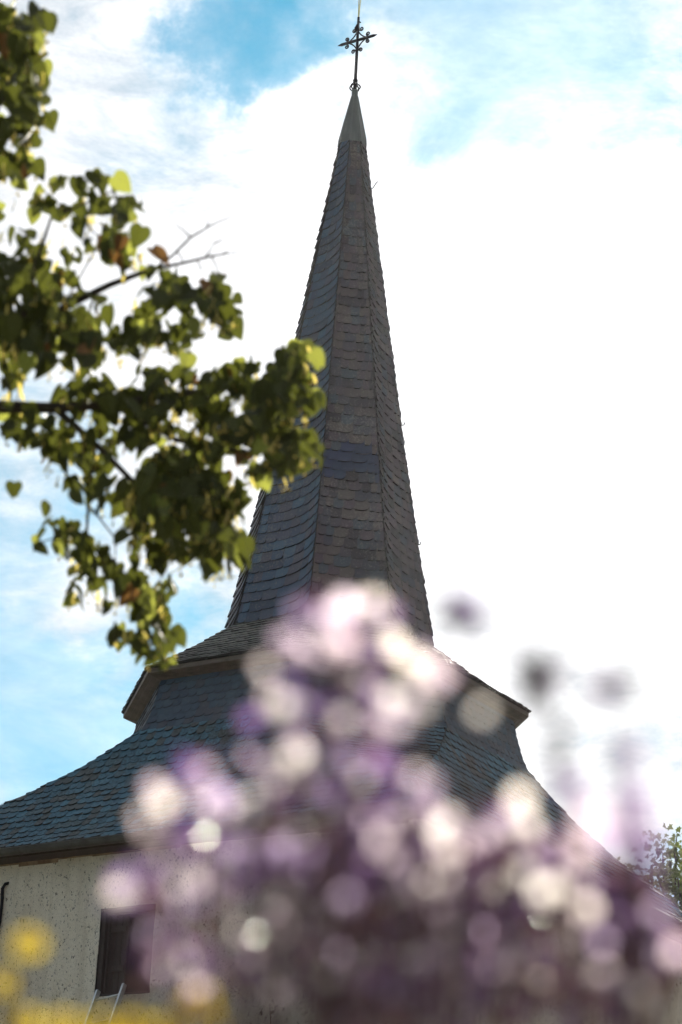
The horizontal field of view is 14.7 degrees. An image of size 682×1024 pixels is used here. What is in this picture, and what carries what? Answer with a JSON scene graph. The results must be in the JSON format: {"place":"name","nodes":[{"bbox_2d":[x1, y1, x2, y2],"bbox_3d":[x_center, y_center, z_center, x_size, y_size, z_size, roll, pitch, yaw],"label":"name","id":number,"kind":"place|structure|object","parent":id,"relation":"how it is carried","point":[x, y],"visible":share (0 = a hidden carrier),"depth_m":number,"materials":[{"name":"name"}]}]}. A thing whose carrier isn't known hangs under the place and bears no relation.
{"place":"outdoors","nodes":[
{"label":"outdoors","id":0,"kind":"place"},
{"bbox_2d":[0,0,681,1023],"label":"church tower","id":1,"kind":"structure","parent":0,"point":[342,522],"depth_m":35.46,"materials":[{"name":"stone"}]},
{"bbox_2d":[0,0,681,905],"label":"sky","id":2,"kind":"structure","parent":0,"point":[525,156],"materials":[{"name":"white"}]},
{"bbox_3d":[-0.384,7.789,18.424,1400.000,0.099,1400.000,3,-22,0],"label":"ground","id":3,"kind":"structure","parent":0,"visible":0},
{"bbox_2d":[0,930,45,1023],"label":"yellow flower","id":4,"kind":"object","parent":3,"relation":"on","point":[28,943],"visible":1,"depth_m":1.58,"materials":[{"name":"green plant"}]},
{"bbox_2d":[84,983,126,1023],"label":"ladder","id":5,"kind":"object","parent":3,"relation":"on","point":[119,995],"visible":0.64,"depth_m":32.63,"materials":[{"name":"metal"}]},
{"bbox_2d":[49,1011,179,1023],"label":"yellow flower","id":6,"kind":"object","parent":3,"relation":"on","point":[67,1019],"visible":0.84,"depth_m":1.57,"materials":[{"name":"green plant"}]},
{"bbox_2d":[0,0,325,670],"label":"linden tree","id":7,"kind":"object","parent":3,"relation":"on","point":[170,492],"visible":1,"depth_m":8.37,"materials":[{"name":"green plant"}]},
{"bbox_2d":[177,979,241,1023],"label":"yellow flower","id":8,"kind":"object","parent":3,"relation":"on","point":[207,1006],"visible":0.35,"depth_m":1.59,"materials":[{"name":"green plant"}]},
{"bbox_2d":[98,581,681,1023],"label":"flowering bush","id":9,"kind":"object","parent":3,"relation":"on","point":[322,871],"visible":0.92,"depth_m":1.51,"materials":[{"name":"purple plant"}]},
{"bbox_2d":[430,586,492,1023],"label":"flower sprig","id":10,"kind":"object","parent":3,"relation":"on","point":[468,614],"visible":1,"depth_m":1.40,"materials":[{"name":"purple plant"}]},
{"bbox_2d":[505,641,582,1023],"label":"flower sprig","id":11,"kind":"object","parent":3,"relation":"on","point":[540,676],"visible":1,"depth_m":1.35,"materials":[{"name":"purple plant"}]},
{"bbox_2d":[575,668,639,1023],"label":"flower sprig","id":12,"kind":"object","parent":3,"relation":"on","point":[621,686],"visible":1,"depth_m":1.30,"materials":[{"name":"purple plant"}]},
{"bbox_2d":[563,776,660,1023],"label":"flower sprig","id":13,"kind":"object","parent":3,"relation":"on","point":[601,826],"visible":0.99,"depth_m":1.35,"materials":[{"name":"purple plant"}]},
{"bbox_2d":[608,734,646,1023],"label":"flower sprig","id":14,"kind":"object","parent":3,"relation":"on","point":[626,754],"visible":0.95,"depth_m":1.35,"materials":[{"name":"purple plant"}]},
{"bbox_2d":[617,822,681,910],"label":"maple tree","id":15,"kind":"object","parent":3,"relation":"on","point":[670,877],"visible":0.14,"depth_m":49.37,"materials":[{"name":"green plant"}]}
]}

